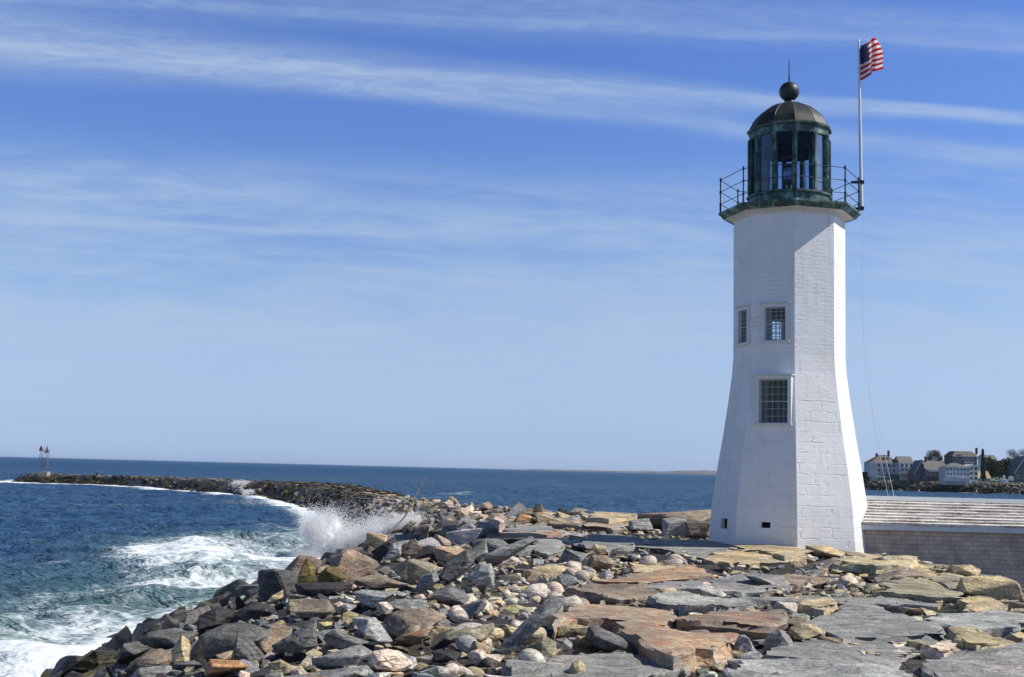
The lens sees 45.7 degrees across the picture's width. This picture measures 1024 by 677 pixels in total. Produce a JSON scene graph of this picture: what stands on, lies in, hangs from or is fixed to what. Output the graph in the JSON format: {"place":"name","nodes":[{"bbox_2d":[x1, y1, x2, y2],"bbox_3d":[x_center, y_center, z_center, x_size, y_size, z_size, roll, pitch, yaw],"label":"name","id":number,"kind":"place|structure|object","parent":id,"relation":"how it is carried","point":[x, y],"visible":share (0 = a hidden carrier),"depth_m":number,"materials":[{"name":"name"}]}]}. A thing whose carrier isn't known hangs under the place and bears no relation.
{"place":"outdoors","nodes":[
{"label":"outdoors","id":0,"kind":"place"},
{"bbox_2d":[0,457,1023,676],"bbox_3d":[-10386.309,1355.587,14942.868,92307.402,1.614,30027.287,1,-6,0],"label":"sea","id":1,"kind":"structure","parent":0,"point":[85,569],"depth_m":104.18,"materials":[{"name":"liquid"}]},
{"bbox_2d":[310,519,386,554],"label":"white water","id":2,"kind":"structure","parent":1,"relation":"in","point":[331,539],"depth_m":77.78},
{"bbox_2d":[287,494,427,556],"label":"sea spray","id":3,"kind":"object","parent":1,"relation":"on","point":[355,531],"visible":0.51,"depth_m":77.38,"materials":[{"name":"liquid"}]},
{"bbox_2d":[0,0,1023,476],"label":"sky","id":4,"kind":"structure","parent":0,"point":[482,234],"materials":[{"name":"blue"}]},
{"bbox_2d":[14,474,1023,676],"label":"ground","id":5,"kind":"structure","parent":0,"point":[437,644],"depth_m":26.13,"materials":[{"name":"stone"}]},
{"bbox_2d":[49,655,83,676],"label":"boulder","id":6,"kind":"object","parent":5,"relation":"on","point":[64,663],"visible":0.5,"depth_m":27.85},
{"bbox_2d":[59,646,118,676],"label":"boulder","id":7,"kind":"object","parent":5,"relation":"on","point":[95,658],"visible":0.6,"depth_m":25.92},
{"bbox_2d":[104,626,131,650],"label":"boulder","id":8,"kind":"object","parent":5,"relation":"on","point":[117,641],"visible":0.55,"depth_m":31.39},
{"bbox_2d":[115,641,148,664],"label":"boulder","id":9,"kind":"object","parent":5,"relation":"on","point":[129,652],"visible":0.85,"depth_m":22.56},
{"bbox_2d":[131,621,163,644],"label":"boulder","id":10,"kind":"object","parent":5,"relation":"on","point":[139,633],"visible":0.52,"depth_m":27.86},
{"bbox_2d":[124,648,172,675],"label":"boulder","id":11,"kind":"object","parent":5,"relation":"on","point":[154,657],"visible":0.66,"depth_m":17.64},
{"bbox_2d":[131,665,171,676],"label":"boulder","id":12,"kind":"object","parent":5,"relation":"on","point":[152,671],"visible":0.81,"depth_m":17.01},
{"bbox_2d":[139,628,195,648],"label":"boulder","id":13,"kind":"object","parent":5,"relation":"on","point":[164,639],"visible":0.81,"depth_m":21.78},
{"bbox_2d":[204,659,248,676],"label":"boulder","id":14,"kind":"object","parent":5,"relation":"on","point":[216,667],"visible":1,"depth_m":15.22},
{"bbox_2d":[219,585,258,606],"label":"boulder","id":15,"kind":"object","parent":5,"relation":"on","point":[248,591],"visible":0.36,"depth_m":32.02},
{"bbox_2d":[229,602,276,622],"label":"boulder","id":16,"kind":"object","parent":5,"relation":"on","point":[255,611],"visible":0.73,"depth_m":23.43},
{"bbox_2d":[257,625,291,652],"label":"boulder","id":17,"kind":"object","parent":5,"relation":"on","point":[278,633],"visible":0.58,"depth_m":17.76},
{"bbox_2d":[257,569,298,601],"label":"boulder","id":18,"kind":"object","parent":5,"relation":"on","point":[271,582],"visible":0.58,"depth_m":28.17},
{"bbox_2d":[285,554,321,572],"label":"boulder","id":19,"kind":"object","parent":5,"relation":"on","point":[297,562],"visible":0.39,"depth_m":32.76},
{"bbox_2d":[285,599,334,618],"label":"boulder","id":20,"kind":"object","parent":5,"relation":"on","point":[311,608],"visible":0.94,"depth_m":21.23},
{"bbox_2d":[295,582,352,596],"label":"boulder","id":21,"kind":"object","parent":5,"relation":"on","point":[312,589],"visible":0.94,"depth_m":25.13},
{"bbox_2d":[284,665,374,676],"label":"boulder","id":22,"kind":"object","parent":5,"relation":"on","point":[361,671],"visible":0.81,"depth_m":14.41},
{"bbox_2d":[318,567,345,581],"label":"boulder","id":23,"kind":"object","parent":5,"relation":"on","point":[331,574],"visible":0.69,"depth_m":27.10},
{"bbox_2d":[329,549,379,581],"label":"boulder","id":24,"kind":"object","parent":5,"relation":"on","point":[353,564],"visible":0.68,"depth_m":27.91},
{"bbox_2d":[353,590,396,607],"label":"boulder","id":25,"kind":"object","parent":5,"relation":"on","point":[369,598],"visible":0.92,"depth_m":21.67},
{"bbox_2d":[354,574,409,587],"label":"boulder","id":26,"kind":"object","parent":5,"relation":"on","point":[377,581],"visible":0.91,"depth_m":24.95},
{"bbox_2d":[389,599,429,610],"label":"boulder","id":27,"kind":"object","parent":5,"relation":"on","point":[396,605],"visible":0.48,"depth_m":21.00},
{"bbox_2d":[384,608,446,635],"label":"boulder","id":28,"kind":"object","parent":5,"relation":"on","point":[398,622],"visible":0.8,"depth_m":17.82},
{"bbox_2d":[391,559,440,583],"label":"boulder","id":29,"kind":"object","parent":5,"relation":"on","point":[409,571],"visible":0.8,"depth_m":25.75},
{"bbox_2d":[415,569,438,593],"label":"boulder","id":30,"kind":"object","parent":5,"relation":"on","point":[428,581],"visible":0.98,"depth_m":23.60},
{"bbox_2d":[431,585,467,603],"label":"boulder","id":31,"kind":"object","parent":5,"relation":"on","point":[450,594],"visible":0.94,"depth_m":21.89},
{"bbox_2d":[434,545,464,562],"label":"boulder","id":32,"kind":"object","parent":5,"relation":"on","point":[444,554],"visible":0.88,"depth_m":30.64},
{"bbox_2d":[439,550,475,581],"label":"boulder","id":33,"kind":"object","parent":5,"relation":"on","point":[457,566],"visible":0.96,"depth_m":25.91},
{"bbox_2d":[449,605,472,622],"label":"cobble","id":34,"kind":"object","parent":5,"relation":"on","point":[458,614],"visible":0.84,"depth_m":19.79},
{"bbox_2d":[445,528,481,545],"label":"boulder","id":35,"kind":"object","parent":5,"relation":"on","point":[461,537],"visible":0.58,"depth_m":37.38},
{"bbox_2d":[455,635,476,653],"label":"cobble","id":36,"kind":"object","parent":5,"relation":"on","point":[464,643],"visible":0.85,"depth_m":16.46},
{"bbox_2d":[460,598,486,618],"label":"boulder","id":37,"kind":"object","parent":5,"relation":"on","point":[473,609],"visible":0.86,"depth_m":19.84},
{"bbox_2d":[484,536,534,566],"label":"boulder","id":38,"kind":"object","parent":5,"relation":"on","point":[500,555],"visible":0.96,"depth_m":29.68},
{"bbox_2d":[11,473,1023,676],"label":"rubble","id":39,"kind":"object","parent":5,"relation":"on","point":[467,516],"visible":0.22,"depth_m":26.55,"materials":[{"name":"stone"}]},
{"bbox_2d":[171,634,190,663],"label":"boulder","id":40,"kind":"object","parent":39,"relation":"on","point":[180,651],"visible":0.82,"depth_m":17.23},
{"bbox_2d":[196,607,236,632],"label":"boulder","id":41,"kind":"object","parent":39,"relation":"on","point":[211,619],"visible":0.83,"depth_m":23.36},
{"bbox_2d":[190,622,270,660],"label":"boulder","id":42,"kind":"object","parent":39,"relation":"on","point":[211,644],"visible":0.73,"depth_m":17.52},
{"bbox_2d":[230,633,265,664],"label":"boulder","id":43,"kind":"object","parent":39,"relation":"on","point":[246,648],"visible":0.88,"depth_m":16.02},
{"bbox_2d":[272,619,316,653],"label":"boulder","id":44,"kind":"object","parent":39,"relation":"on","point":[303,639],"visible":0.92,"depth_m":16.56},
{"bbox_2d":[298,557,316,582],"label":"boulder","id":45,"kind":"object","parent":39,"relation":"on","point":[307,573],"visible":0.62,"depth_m":27.31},
{"bbox_2d":[311,645,372,667],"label":"boulder","id":46,"kind":"object","parent":39,"relation":"on","point":[355,655],"visible":0.94,"depth_m":15.17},
{"bbox_2d":[323,630,368,649],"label":"boulder","id":47,"kind":"object","parent":39,"relation":"on","point":[335,639],"visible":0.93,"depth_m":16.62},
{"bbox_2d":[352,617,392,644],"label":"boulder","id":48,"kind":"object","parent":39,"relation":"on","point":[372,628],"visible":0.99,"depth_m":16.88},
{"bbox_2d":[368,649,412,670],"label":"boulder","id":49,"kind":"object","parent":39,"relation":"on","point":[389,660],"visible":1,"depth_m":14.66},
{"bbox_2d":[395,623,433,641],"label":"boulder","id":50,"kind":"object","parent":39,"relation":"on","point":[423,631],"visible":0.95,"depth_m":17.08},
{"bbox_2d":[431,650,460,662],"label":"boulder","id":51,"kind":"object","parent":39,"relation":"on","point":[444,656],"visible":0.96,"depth_m":15.31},
{"bbox_2d":[440,623,494,642],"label":"boulder","id":52,"kind":"object","parent":39,"relation":"on","point":[480,633],"visible":0.76,"depth_m":16.93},
{"bbox_2d":[463,563,493,588],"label":"boulder","id":53,"kind":"object","parent":39,"relation":"on","point":[482,574],"visible":1,"depth_m":24.72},
{"bbox_2d":[637,510,710,529],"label":"boulder","id":54,"kind":"object","parent":39,"relation":"on","point":[655,519],"visible":0.45,"depth_m":51.92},
{"bbox_2d":[662,517,686,536],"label":"boulder","id":55,"kind":"object","parent":39,"relation":"on","point":[672,526],"visible":0.91,"depth_m":46.28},
{"bbox_2d":[685,521,709,537],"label":"boulder","id":56,"kind":"object","parent":39,"relation":"on","point":[697,529],"visible":0.93,"depth_m":44.98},
{"bbox_2d":[733,635,755,652],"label":"boulder","id":57,"kind":"object","parent":39,"relation":"on","point":[743,644],"visible":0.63,"depth_m":16.57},
{"bbox_2d":[763,628,793,651],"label":"boulder","id":58,"kind":"object","parent":39,"relation":"on","point":[778,636],"visible":0.77,"depth_m":17.03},
{"bbox_2d":[790,622,825,639],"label":"boulder","id":59,"kind":"object","parent":39,"relation":"on","point":[801,631],"visible":1,"depth_m":18.42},
{"bbox_2d":[486,530,561,538],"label":"flat rock","id":60,"kind":"object","parent":5,"relation":"on","point":[554,533],"visible":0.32,"depth_m":41.59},
{"bbox_2d":[490,596,564,653],"bbox_3d":[0.203,3.876,16.435,1.001,0.812,0.830,1,-6,0],"label":"boulder","id":61,"kind":"object","parent":5,"relation":"on","point":[529,626],"visible":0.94,"depth_m":16.07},
{"bbox_2d":[502,525,566,532],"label":"flat rock","id":62,"kind":"object","parent":5,"relation":"on","point":[528,529],"visible":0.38,"depth_m":46.51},
{"bbox_2d":[526,636,556,657],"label":"boulder","id":63,"kind":"object","parent":5,"relation":"on","point":[545,646],"visible":0.69,"depth_m":15.81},
{"bbox_2d":[519,537,564,558],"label":"flat rock","id":64,"kind":"object","parent":5,"relation":"on","point":[547,548],"visible":0.49,"depth_m":34.82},
{"bbox_2d":[530,565,598,582],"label":"boulder","id":65,"kind":"object","parent":5,"relation":"on","point":[552,571],"visible":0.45,"depth_m":27.37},
{"bbox_2d":[556,623,588,637],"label":"boulder","id":66,"kind":"object","parent":5,"relation":"on","point":[571,630],"visible":0.88,"depth_m":17.83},
{"bbox_2d":[557,548,587,563],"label":"boulder","id":67,"kind":"object","parent":5,"relation":"on","point":[567,555],"visible":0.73,"depth_m":31.26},
{"bbox_2d":[500,651,690,676],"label":"flat rock","id":68,"kind":"object","parent":5,"relation":"on","point":[624,664],"visible":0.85,"depth_m":14.66,"materials":[{"name":"stone"}]},
{"bbox_2d":[586,555,615,570],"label":"boulder","id":69,"kind":"object","parent":5,"relation":"on","point":[597,562],"visible":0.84,"depth_m":29.34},
{"bbox_2d":[583,519,627,534],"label":"flat rock","id":70,"kind":"object","parent":5,"relation":"on","point":[616,528],"visible":0.53,"depth_m":49.13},
{"bbox_2d":[572,534,643,555],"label":"flat rock","id":71,"kind":"object","parent":5,"relation":"on","point":[610,542],"visible":0.61,"depth_m":38.09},
{"bbox_2d":[564,583,658,604],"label":"flat rock","id":72,"kind":"object","parent":5,"relation":"on","point":[613,594],"visible":0.47,"depth_m":22.96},
{"bbox_2d":[585,626,637,653],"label":"boulder","id":73,"kind":"object","parent":5,"relation":"on","point":[599,638],"visible":0.87,"depth_m":16.44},
{"bbox_2d":[547,604,676,640],"bbox_3d":[1.590,4.629,19.332,2.132,0.612,3.386,1,-6,0],"label":"flat rock","id":74,"kind":"object","parent":5,"relation":"on","point":[603,616],"visible":0.38,"depth_m":19.00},
{"bbox_2d":[588,512,636,523],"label":"flat rock","id":75,"kind":"object","parent":5,"relation":"on","point":[608,517],"visible":0.52,"depth_m":53.93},
{"bbox_2d":[628,562,676,572],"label":"flat rock","id":76,"kind":"object","parent":5,"relation":"on","point":[636,567],"visible":0.38,"depth_m":29.43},
{"bbox_2d":[595,564,713,584],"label":"flat rock","id":77,"kind":"object","parent":5,"relation":"on","point":[685,572],"visible":0.49,"depth_m":27.72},
{"bbox_2d":[612,621,738,671],"bbox_3d":[2.377,4.347,16.642,1.996,0.600,3.805,1,-6,0],"label":"flat rock","id":78,"kind":"object","parent":5,"relation":"on","point":[673,649],"visible":0.56,"depth_m":16.18,"materials":[{"name":"stone"}]},
{"bbox_2d":[636,540,735,560],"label":"flat rock","id":79,"kind":"object","parent":5,"relation":"on","point":[696,548],"visible":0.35,"depth_m":37.63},
{"bbox_2d":[646,590,754,616],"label":"flat rock","id":80,"kind":"object","parent":5,"relation":"on","point":[683,602],"visible":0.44,"depth_m":21.93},
{"bbox_2d":[681,585,726,597],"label":"boulder","id":81,"kind":"object","parent":5,"relation":"on","point":[708,591],"visible":0.7,"depth_m":24.34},
{"bbox_2d":[646,573,790,597],"bbox_3d":[4.721,5.518,26.711,2.780,0.475,4.378,-2,-7,26],"label":"flat rock","id":82,"kind":"object","parent":5,"relation":"on","point":[746,585],"visible":0.42,"depth_m":26.12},
{"bbox_2d":[673,609,788,639],"bbox_3d":[3.663,4.738,19.885,1.725,0.550,3.082,-1,-6,19],"label":"flat rock","id":83,"kind":"object","parent":5,"relation":"on","point":[756,625],"visible":0.56,"depth_m":18.85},
{"bbox_2d":[703,550,788,568],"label":"flat rock","id":84,"kind":"object","parent":5,"relation":"on","point":[749,558],"visible":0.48,"depth_m":33.17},
{"bbox_2d":[729,544,813,564],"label":"flat rock","id":85,"kind":"object","parent":5,"relation":"on","point":[786,553],"visible":0.51,"depth_m":35.24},
{"bbox_2d":[709,59,866,552],"bbox_3d":[9.283,-0.889,40.653,5.158,17.472,5.158,-2,-7,30],"label":"lighthouse","id":86,"kind":"object","parent":5,"relation":"on","point":[789,472],"visible":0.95,"depth_m":39.12,"materials":[{"name":"brick"}]},
{"bbox_2d":[734,304,750,345],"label":"window","id":87,"kind":"structure","parent":86,"relation":"in","point":[745,308],"depth_m":40.10,"materials":[{"name":"paint"}]},
{"bbox_2d":[753,374,794,424],"bbox_3d":[8.338,1.957,38.618,1.263,1.618,0.350,-2,-7,30],"label":"window","id":88,"kind":"structure","parent":86,"relation":"in","point":[759,378],"depth_m":38.70,"materials":[{"name":"paint"}]},
{"bbox_2d":[759,301,790,342],"bbox_3d":[8.478,-0.511,39.072,1.012,1.306,0.221,-2,-7,30],"label":"window","id":89,"kind":"structure","parent":86,"relation":"in","point":[775,305],"depth_m":39.08,"materials":[{"name":"paint"}]},
{"bbox_2d":[851,40,863,210],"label":"flagpole","id":90,"kind":"object","parent":86,"relation":"attached to","point":[861,182],"visible":0.94,"depth_m":41.09,"materials":[{"name":"white metal"}]},
{"bbox_2d":[860,38,883,79],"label":"flag","id":91,"kind":"object","parent":90,"relation":"attached to","point":[871,55],"visible":1,"depth_m":41.49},
{"bbox_2d":[765,574,830,586],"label":"boulder","id":92,"kind":"object","parent":5,"relation":"on","point":[800,580],"visible":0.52,"depth_m":27.85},
{"bbox_2d":[722,658,912,676],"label":"flat rock","id":93,"kind":"object","parent":5,"relation":"on","point":[798,667],"visible":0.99,"depth_m":14.91,"materials":[{"name":"stone"}]},
{"bbox_2d":[798,597,838,616],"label":"flat rock","id":94,"kind":"object","parent":5,"relation":"on","point":[822,606],"visible":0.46,"depth_m":21.74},
{"bbox_2d":[805,545,844,557],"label":"boulder","id":95,"kind":"object","parent":5,"relation":"on","point":[823,551],"visible":0.91,"depth_m":35.84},
{"bbox_2d":[724,596,937,614],"bbox_3d":[6.067,5.242,23.489,4.349,0.453,1.998,1,-6,0],"label":"flat rock","id":96,"kind":"object","parent":5,"relation":"on","point":[884,602],"visible":0.34,"depth_m":23.20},
{"bbox_2d":[763,638,945,669],"bbox_3d":[5.025,4.587,17.444,1.874,0.466,4.047,-2,-7,31],"label":"flat rock","id":97,"kind":"object","parent":5,"relation":"on","point":[814,648],"visible":0.51,"depth_m":16.80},
{"bbox_2d":[832,555,917,575],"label":"flat rock","id":98,"kind":"object","parent":5,"relation":"on","point":[856,565],"visible":0.53,"depth_m":31.98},
{"bbox_2d":[807,600,945,642],"bbox_3d":[5.788,4.852,20.315,2.328,0.499,5.148,1,-6,0],"label":"flat rock","id":99,"kind":"object","parent":5,"relation":"on","point":[851,621],"visible":0.68,"depth_m":19.23,"materials":[{"name":"stone"}]},
{"bbox_2d":[878,568,933,581],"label":"flat rock","id":100,"kind":"object","parent":5,"relation":"on","point":[904,571],"visible":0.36,"depth_m":28.95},
{"bbox_2d":[876,578,965,605],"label":"flat rock","id":101,"kind":"object","parent":5,"relation":"on","point":[930,591],"visible":0.54,"depth_m":25.38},
{"bbox_2d":[920,640,960,659],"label":"rock","id":102,"kind":"object","parent":5,"relation":"on","point":[945,648],"visible":0.49,"depth_m":16.75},
{"bbox_2d":[861,496,1023,584],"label":"passageway","id":103,"kind":"object","parent":5,"relation":"on","point":[985,536],"visible":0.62,"depth_m":38.81},
{"bbox_2d":[928,575,961,588],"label":"flat rock","id":104,"kind":"object","parent":5,"relation":"on","point":[949,581],"visible":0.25,"depth_m":27.22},
{"bbox_2d":[947,565,980,575],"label":"boulder","id":105,"kind":"object","parent":5,"relation":"on","point":[970,570],"visible":0.92,"depth_m":31.23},
{"bbox_2d":[921,643,1023,676],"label":"flat rock","id":106,"kind":"object","parent":5,"relation":"on","point":[1006,660],"visible":0.95,"depth_m":15.47,"materials":[{"name":"stone"}]},
{"bbox_2d":[925,609,1023,639],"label":"flat rock","id":107,"kind":"object","parent":5,"relation":"on","point":[1002,623],"visible":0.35,"depth_m":20.44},
{"bbox_2d":[946,626,1015,650],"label":"flat rock","id":108,"kind":"object","parent":5,"relation":"on","point":[970,637],"visible":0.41,"depth_m":17.53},
{"bbox_2d":[956,596,1008,612],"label":"flat rock","id":109,"kind":"object","parent":5,"relation":"on","point":[973,604],"visible":0.48,"depth_m":23.00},
{"bbox_2d":[956,575,1023,601],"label":"boulder","id":110,"kind":"object","parent":5,"relation":"on","point":[997,587],"visible":0.84,"depth_m":25.38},
{"bbox_2d":[522,469,716,474],"bbox_3d":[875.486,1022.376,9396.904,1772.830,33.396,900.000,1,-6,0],"label":"coast","id":111,"kind":"structure","parent":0,"point":[703,472],"depth_m":9039.61},
{"bbox_2d":[864,477,1023,493],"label":"shore","id":112,"kind":"structure","parent":0,"point":[938,490],"depth_m":550.76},
{"bbox_2d":[864,451,899,479],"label":"house","id":113,"kind":"structure","parent":112,"relation":"on","point":[873,466],"depth_m":582.14,"materials":[{"name":"grey"}]},
{"bbox_2d":[895,456,912,479],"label":"house","id":114,"kind":"structure","parent":112,"relation":"on","point":[905,464],"depth_m":579.29,"materials":[{"name":"beige"}]},
{"bbox_2d":[907,460,924,481],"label":"house","id":115,"kind":"structure","parent":112,"relation":"on","point":[915,472],"depth_m":565.38,"materials":[{"name":"stone"}]},
{"bbox_2d":[922,457,946,480],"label":"house","id":116,"kind":"structure","parent":112,"relation":"on","point":[931,470],"depth_m":563.58,"materials":[{"name":"grey"}]},
{"bbox_2d":[863,479,1023,494],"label":"riprap","id":117,"kind":"object","parent":112,"relation":"on","point":[1007,487],"visible":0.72,"depth_m":549.33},
{"bbox_2d":[939,463,970,484],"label":"house","id":118,"kind":"structure","parent":112,"relation":"on","point":[954,474],"depth_m":545.09,"materials":[{"name":"grey"}]},
{"bbox_2d":[944,448,977,464],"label":"house","id":119,"kind":"structure","parent":112,"relation":"on","point":[964,457],"depth_m":602.74,"materials":[{"name":"stone"}]},
{"bbox_2d":[1005,456,1023,482],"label":"house","id":120,"kind":"structure","parent":112,"relation":"on","point":[1015,469],"depth_m":558.12,"materials":[{"name":"stone"}]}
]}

